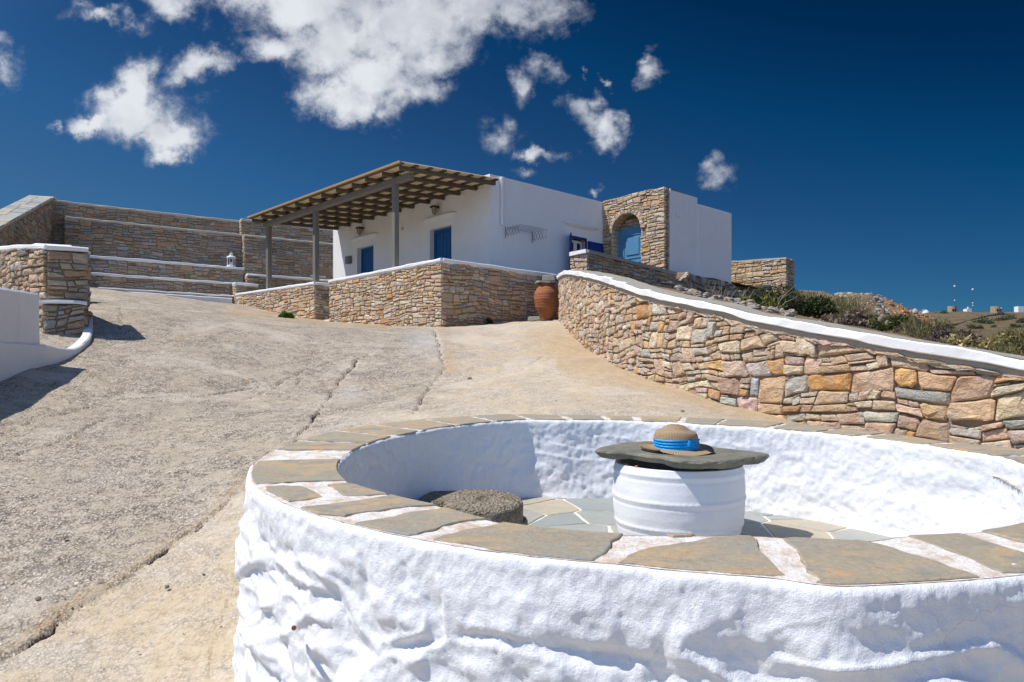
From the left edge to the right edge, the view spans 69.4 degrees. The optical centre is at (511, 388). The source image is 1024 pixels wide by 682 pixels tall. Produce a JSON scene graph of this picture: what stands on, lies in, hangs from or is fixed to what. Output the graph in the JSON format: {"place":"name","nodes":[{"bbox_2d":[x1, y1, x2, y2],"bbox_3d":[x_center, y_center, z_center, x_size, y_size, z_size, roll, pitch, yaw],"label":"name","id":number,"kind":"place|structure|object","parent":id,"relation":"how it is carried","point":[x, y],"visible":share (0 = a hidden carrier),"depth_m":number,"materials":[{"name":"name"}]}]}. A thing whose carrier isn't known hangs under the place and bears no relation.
{"place":"outdoors","nodes":[
{"label":"outdoors","id":0,"kind":"place"},
{"bbox_2d":[5,394,556,680],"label":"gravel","id":1,"kind":"structure","parent":0,"point":[133,555],"depth_m":3.72,"materials":[{"name":"grey gravel"}]},
{"bbox_2d":[418,491,455,506],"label":"stone block","id":2,"kind":"structure","parent":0,"point":[436,497],"depth_m":3.74,"materials":[{"name":"grey stone"}]},
{"bbox_2d":[0,288,1021,681],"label":"driveway","id":3,"kind":"structure","parent":0,"point":[138,452],"depth_m":5.73,"materials":[{"name":"concrete"}]},
{"bbox_2d":[0,195,56,245],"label":"raking wall","id":4,"kind":"structure","parent":3,"relation":"on","point":[28,220],"depth_m":17.62,"materials":[{"name":"stone"}]},
{"bbox_2d":[0,243,89,330],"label":"curved wall","id":5,"kind":"structure","parent":3,"relation":"on","point":[23,267],"depth_m":8.73,"materials":[{"name":"stone"}]},
{"bbox_2d":[0,288,92,381],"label":"white wall","id":6,"kind":"structure","parent":3,"relation":"on","point":[22,348],"depth_m":7.09,"materials":[{"name":"white paint"}]},
{"bbox_2d":[39,245,92,334],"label":"stone pier","id":7,"kind":"structure","parent":3,"relation":"on","point":[65,306],"depth_m":8.57,"materials":[{"name":"beige stone"}]},
{"bbox_2d":[52,200,243,302],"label":"stepped wall","id":8,"kind":"structure","parent":3,"relation":"on","point":[155,252],"depth_m":20.25,"materials":[{"name":"stone"}]},
{"bbox_2d":[226,253,235,266],"bbox_3d":[-8.066,-3.703,21.260,0.260,0.455,0.260,0,0,0],"label":"lantern","id":9,"kind":"object","parent":8,"relation":"on","point":[230,256],"visible":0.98,"depth_m":21.22,"materials":[{"name":"metal"}]},
{"bbox_2d":[232,282,329,319],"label":"garden wall","id":10,"kind":"structure","parent":3,"relation":"on","point":[310,300],"depth_m":18.14,"materials":[{"name":"stone"}]},
{"bbox_2d":[239,218,332,289],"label":"stepped wall","id":11,"kind":"structure","parent":3,"relation":"on","point":[292,255],"depth_m":22.00,"materials":[{"name":"stone"}]},
{"bbox_2d":[278,310,294,317],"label":"weed","id":12,"kind":"object","parent":3,"relation":"on","point":[284,314],"visible":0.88,"depth_m":16.83,"materials":[{"name":"green plant"}]},
{"bbox_2d":[328,258,558,326],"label":"terrace wall","id":13,"kind":"structure","parent":3,"relation":"on","point":[442,292],"depth_m":14.87,"materials":[{"name":"stone"}]},
{"bbox_2d":[247,160,498,288],"bbox_3d":[-3.602,-3.513,17.800,2.587,2.225,6.847,0,0,-45],"label":"pergola","id":14,"kind":"object","parent":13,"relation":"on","point":[395,188],"visible":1,"depth_m":17.12,"materials":[{"name":"brown wood"}]},
{"bbox_2d":[333,174,603,278],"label":"white house","id":15,"kind":"structure","parent":3,"relation":"on","point":[467,225],"depth_m":17.80,"materials":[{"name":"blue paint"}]},
{"bbox_2d":[345,256,351,263],"bbox_3d":[-4.532,-3.560,20.523,0.099,0.200,0.200,0,0,-45],"label":"floodlight","id":16,"kind":"object","parent":15,"relation":"attached to","point":[348,259],"visible":1,"depth_m":20.47,"materials":[{"name":"grey metal"}]},
{"bbox_2d":[355,226,363,234],"bbox_3d":[-4.125,-4.261,20.011,0.230,0.229,0.230,0,0,0],"label":"wall lamp","id":17,"kind":"object","parent":15,"relation":"attached to","point":[359,229],"visible":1,"depth_m":19.97,"materials":[{"name":"metal"}]},
{"bbox_2d":[363,250,372,272],"bbox_3d":[-3.854,-2.754,20.146,0.044,2.008,0.646,0,0,-45],"label":"door","id":18,"kind":"structure","parent":15,"relation":"in","point":[367,255],"depth_m":20.18,"materials":[{"name":"blue paint"}]},
{"bbox_2d":[430,205,438,214],"bbox_3d":[-1.858,-4.271,17.711,0.230,0.229,0.230,0,0,0],"label":"wall lamp","id":19,"kind":"object","parent":15,"relation":"attached to","point":[434,208],"visible":1,"depth_m":17.66,"materials":[{"name":"metal"}]},
{"bbox_2d":[437,231,450,258],"bbox_3d":[-1.596,-2.764,17.856,0.044,2.028,0.676,0,0,-45],"label":"door","id":20,"kind":"structure","parent":15,"relation":"in","point":[444,238],"depth_m":17.86,"materials":[{"name":"blue paint"}]},
{"bbox_2d":[505,224,546,242],"bbox_3d":[0.329,-3.540,16.881,0.860,0.260,0.509,0,0,-41],"label":"clothes airer","id":21,"kind":"object","parent":15,"relation":"attached to","point":[521,229],"visible":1,"depth_m":16.84,"materials":[{"name":"grey metal"}]},
{"bbox_2d":[572,239,581,250],"bbox_3d":[1.507,-2.885,18.576,0.590,1.770,0.220,0,0,-41],"label":"window","id":22,"kind":"structure","parent":15,"relation":"in","point":[576,245],"depth_m":18.53,"materials":[{"name":"glass"}]},
{"bbox_2d":[572,236,586,248],"bbox_3d":[1.654,-2.885,18.410,0.590,1.770,0.024,0,0,-41],"label":"blue window frame","id":23,"kind":"structure","parent":15,"relation":"in","point":[575,237],"depth_m":18.49,"materials":[{"name":"paint"}]},
{"bbox_2d":[486,317,492,323],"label":"weed","id":24,"kind":"object","parent":3,"relation":"on","point":[489,321],"visible":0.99,"depth_m":14.60,"materials":[{"name":"green plant"}]},
{"bbox_2d":[528,316,540,320],"bbox_3d":[0.444,-1.381,14.639,0.259,0.095,0.147,0,0,7],"label":"ground stone","id":25,"kind":"object","parent":3,"relation":"on","point":[534,318],"visible":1,"depth_m":14.58,"materials":[{"name":"grey stone"}]},
{"bbox_2d":[534,283,558,320],"bbox_3d":[0.706,-1.752,15.000,0.526,0.745,0.527,0,0,0],"label":"terracotta jar","id":26,"kind":"object","parent":3,"relation":"on","point":[546,300],"visible":0.96,"depth_m":14.82,"materials":[{"name":"orange ceramic"}]},
{"bbox_2d":[535,280,557,284],"bbox_3d":[0.708,-2.145,15.004,0.468,0.058,0.415,0,0,0],"label":"lid stone","id":27,"kind":"object","parent":26,"relation":"on","point":[537,282],"visible":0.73,"depth_m":14.84,"materials":[{"name":"grey stone"}]},
{"bbox_2d":[542,275,554,280],"bbox_3d":[0.745,-2.233,14.987,0.260,0.128,0.208,0,0,5],"label":"stone block","id":28,"kind":"object","parent":27,"relation":"on","point":[548,277],"depth_m":14.89,"materials":[{"name":"grey stone"}]},
{"bbox_2d":[232,414,1023,681],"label":"round wall","id":29,"kind":"structure","parent":3,"relation":"on","point":[356,560],"depth_m":1.81,"materials":[{"name":"paint"}]},
{"bbox_2d":[556,270,1023,449],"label":"sloping wall","id":30,"kind":"structure","parent":3,"relation":"on","point":[807,371],"depth_m":5.48,"materials":[{"name":"stone"}]},
{"bbox_2d":[0,0,1023,311],"label":"sky","id":31,"kind":"structure","parent":0,"point":[876,147],"materials":[{"name":"blue"}]},
{"bbox_2d":[521,497,891,540],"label":"patio floor","id":32,"kind":"structure","parent":0,"point":[590,514],"depth_m":3.76,"materials":[{"name":"stone"}]},
{"bbox_2d":[520,516,527,524],"bbox_3d":[-0.103,0.656,3.470,0.355,0.122,0.354,0,0,0],"label":"millstone","id":33,"kind":"object","parent":32,"relation":"on","point":[525,521],"visible":0.01,"depth_m":3.43,"materials":[{"name":"grey stone"}]},
{"bbox_2d":[443,489,522,523],"bbox_3d":[-0.133,0.563,3.450,0.371,0.147,0.370,0,0,0],"label":"millstone","id":34,"kind":"object","parent":33,"relation":"on","point":[499,506],"visible":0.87,"depth_m":3.37,"materials":[{"name":"grey stone"}]},
{"bbox_2d":[612,459,746,535],"bbox_3d":[0.786,0.524,3.501,0.617,0.376,0.621,0,0,0],"label":"white jar","id":35,"kind":"object","parent":32,"relation":"on","point":[654,499],"visible":0.88,"depth_m":3.24,"materials":[{"name":"ceramic"}]},
{"bbox_2d":[595,441,769,468],"bbox_3d":[0.784,0.313,3.528,0.697,0.075,0.662,0,0,45],"label":"stone slab","id":36,"kind":"object","parent":35,"relation":"on","point":[722,458],"depth_m":3.33,"materials":[{"name":"stone"}]},
{"bbox_2d":[639,424,713,455],"bbox_3d":[0.768,0.238,3.460,0.340,0.143,0.350,0,0,0],"label":"straw hat","id":37,"kind":"object","parent":36,"relation":"on","point":[676,439],"visible":0.99,"depth_m":3.38,"materials":[{"name":"beige wicker"}]},
{"bbox_2d":[652,285,938,342],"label":"hillside","id":38,"kind":"structure","parent":0,"point":[797,316],"depth_m":9.74,"materials":[{"name":"soil"}]},
{"bbox_2d":[569,249,676,283],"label":"wall","id":39,"kind":"structure","parent":38,"relation":"on","point":[588,260],"depth_m":15.51,"materials":[{"name":"stone"}]},
{"bbox_2d":[603,187,690,269],"bbox_3d":[3.420,-3.416,18.731,1.241,2.831,1.909,0,0,-45],"label":"arched porch","id":40,"kind":"object","parent":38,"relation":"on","point":[635,226],"visible":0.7,"depth_m":18.20,"materials":[{"name":"stone"}]},
{"bbox_2d":[618,226,640,262],"bbox_3d":[3.043,-3.139,18.666,0.088,1.878,0.863,0,0,-45],"label":"door","id":41,"kind":"structure","parent":40,"relation":"in","point":[629,241],"depth_m":18.68,"materials":[{"name":"blue paint"}]},
{"bbox_2d":[668,188,731,282],"bbox_3d":[4.212,-3.500,19.283,2.713,2.600,1.740,0,0,-42],"label":"white annex","id":42,"kind":"object","parent":38,"relation":"on","point":[700,240],"visible":0.53,"depth_m":18.55,"materials":[{"name":"white paint"}]},
{"bbox_2d":[649,272,756,298],"bbox_3d":[5.233,-2.075,18.248,1.833,1.650,6.102,0,0,36],"label":"rubble footing","id":43,"kind":"object","parent":38,"relation":"on","point":[688,280],"visible":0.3,"depth_m":18.53,"materials":[{"name":"stone"}]},
{"bbox_2d":[702,276,737,296],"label":"dry stalks","id":44,"kind":"object","parent":38,"relation":"on","point":[719,290],"visible":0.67,"depth_m":12.21,"materials":[{"name":"plant"}]},
{"bbox_2d":[733,288,753,300],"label":"dry stalks","id":45,"kind":"object","parent":38,"relation":"on","point":[745,298],"visible":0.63,"depth_m":10.96,"materials":[{"name":"green plant"}]},
{"bbox_2d":[732,257,794,295],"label":"retaining wall","id":46,"kind":"structure","parent":38,"relation":"on","point":[761,274],"depth_m":19.86,"materials":[{"name":"stone"}]},
{"bbox_2d":[752,287,795,308],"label":"dry stalks","id":47,"kind":"object","parent":38,"relation":"on","point":[769,300],"visible":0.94,"depth_m":11.18,"materials":[{"name":"green plant"}]},
{"bbox_2d":[744,283,838,316],"bbox_3d":[4.403,-1.392,11.927,1.478,0.589,1.262,0,0,0],"label":"shrub","id":48,"kind":"object","parent":38,"relation":"on","point":[819,305],"visible":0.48,"depth_m":11.55,"materials":[{"name":"green plant"}]},
{"bbox_2d":[673,285,921,339],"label":"loose stones","id":49,"kind":"object","parent":38,"relation":"on","point":[751,303],"visible":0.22,"depth_m":9.58,"materials":[{"name":"grey stone"}]},
{"bbox_2d":[793,295,838,318],"bbox_3d":[5.051,-1.338,12.451,0.943,0.580,0.466,0,0,43],"label":"shrub","id":50,"kind":"object","parent":38,"relation":"on","point":[817,317],"visible":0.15,"depth_m":12.31,"materials":[{"name":"green plant"}]},
{"bbox_2d":[800,290,862,310],"bbox_3d":[7.188,-2.009,17.349,2.283,0.634,1.907,0,0,-32],"label":"grass clump","id":51,"kind":"object","parent":38,"relation":"on","point":[824,295],"visible":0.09,"depth_m":16.98,"materials":[{"name":"green plant"}]},
{"bbox_2d":[821,309,871,326],"bbox_3d":[4.354,-0.899,9.789,0.723,0.315,0.620,0,0,43],"label":"shrub","id":52,"kind":"object","parent":38,"relation":"on","point":[855,317],"visible":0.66,"depth_m":9.65,"materials":[{"name":"brown plant"}]},
{"bbox_2d":[834,294,874,328],"bbox_3d":[6.033,-1.357,13.658,1.255,0.756,0.917,0,0,39],"label":"grass clump","id":53,"kind":"object","parent":38,"relation":"on","point":[844,303],"visible":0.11,"depth_m":13.36,"materials":[{"name":"green plant"}]},
{"bbox_2d":[833,292,891,313],"bbox_3d":[9.978,-2.314,21.920,2.224,1.132,4.056,0,0,21],"label":"boulder heap","id":54,"kind":"object","parent":38,"relation":"on","point":[877,304],"visible":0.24,"depth_m":21.51,"materials":[{"name":"stone"}]},
{"bbox_2d":[867,313,918,331],"bbox_3d":[7.068,-1.270,14.565,1.555,0.388,1.735,0,0,0],"label":"shrub","id":55,"kind":"object","parent":38,"relation":"on","point":[896,320],"visible":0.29,"depth_m":14.10,"materials":[{"name":"green plant"}]},
{"bbox_2d":[896,324,912,334],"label":"shrub","id":56,"kind":"object","parent":38,"relation":"on","point":[902,330],"visible":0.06,"depth_m":12.26,"materials":[{"name":"green plant"}]},
{"bbox_2d":[873,294,936,323],"bbox_3d":[12.105,-2.160,22.911,1.886,1.550,4.279,0,0,27],"label":"rubble heap","id":57,"kind":"object","parent":38,"relation":"on","point":[893,307],"visible":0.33,"depth_m":22.47,"materials":[{"name":"stone"}]},
{"bbox_2d":[891,316,956,338],"bbox_3d":[6.685,-0.896,12.127,1.592,0.703,1.305,0,0,0],"label":"grass clump","id":58,"kind":"object","parent":38,"relation":"on","point":[917,330],"visible":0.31,"depth_m":12.04,"materials":[{"name":"green plant"}]},
{"bbox_2d":[914,322,954,334],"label":"shrub","id":59,"kind":"object","parent":38,"relation":"on","point":[947,325],"visible":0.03,"depth_m":12.04,"materials":[{"name":"green plant"}]},
{"bbox_2d":[920,325,988,346],"bbox_3d":[6.458,-0.698,10.790,1.176,0.491,0.753,0,0,-15],"label":"shrub","id":60,"kind":"object","parent":38,"relation":"on","point":[935,334],"visible":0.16,"depth_m":10.79,"materials":[{"name":"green plant"}]},
{"bbox_2d":[936,325,1023,350],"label":"grass clump","id":61,"kind":"object","parent":38,"relation":"on","point":[982,341],"visible":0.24,"depth_m":10.31,"materials":[{"name":"green plant"}]},
{"bbox_2d":[983,326,1023,355],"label":"grass clump","id":62,"kind":"object","parent":38,"relation":"on","point":[1018,351],"visible":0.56,"depth_m":9.92,"materials":[{"name":"green plant"}]},
{"bbox_2d":[923,311,1023,338],"bbox_3d":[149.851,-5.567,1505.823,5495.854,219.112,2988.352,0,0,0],"label":"hills","id":63,"kind":"structure","parent":0,"point":[962,316],"depth_m":514.79,"materials":[{"name":"brown soil"}]},
{"bbox_2d":[918,309,928,313],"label":"house","id":64,"kind":"structure","parent":63,"relation":"on","point":[921,311],"depth_m":691.83,"materials":[{"name":"white paint"}]},
{"bbox_2d":[947,306,956,311],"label":"windmill tower","id":65,"kind":"structure","parent":63,"relation":"on","point":[951,308],"depth_m":696.85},
{"bbox_2d":[966,324,983,328],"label":"hillside bush","id":66,"kind":"object","parent":63,"relation":"on","point":[977,327],"visible":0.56,"depth_m":376.25,"materials":[{"name":"green plant"}]},
{"bbox_2d":[950,313,1002,326],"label":"field wall","id":67,"kind":"structure","parent":63,"relation":"on","point":[981,317],"depth_m":584.32,"materials":[{"name":"stone"}]},
{"bbox_2d":[972,316,994,323],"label":"hillside bush","id":68,"kind":"object","parent":63,"relation":"on","point":[984,321],"visible":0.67,"depth_m":470.39,"materials":[{"name":"green plant"}]},
{"bbox_2d":[990,306,1001,312],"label":"windmill tower","id":69,"kind":"structure","parent":63,"relation":"on","point":[995,309],"depth_m":696.34,"materials":[{"name":"beige stone"}]},
{"bbox_2d":[991,313,1016,320],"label":"hillside bush","id":70,"kind":"object","parent":63,"relation":"on","point":[1009,317],"visible":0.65,"depth_m":527.07,"materials":[{"name":"green plant"}]},
{"bbox_2d":[1008,323,1023,327],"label":"hillside bush","id":71,"kind":"object","parent":63,"relation":"on","point":[1015,325],"visible":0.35,"depth_m":382.59,"materials":[{"name":"green plant"}]},
{"bbox_2d":[1014,306,1023,311],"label":"house","id":72,"kind":"structure","parent":63,"relation":"on","point":[1018,308],"depth_m":700.00,"materials":[{"name":"white paint"}]},
{"bbox_2d":[1015,317,1023,322],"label":"hillside bush","id":73,"kind":"object","parent":63,"relation":"on","point":[1020,320],"visible":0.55,"depth_m":454.30,"materials":[{"name":"green plant"}]}
]}

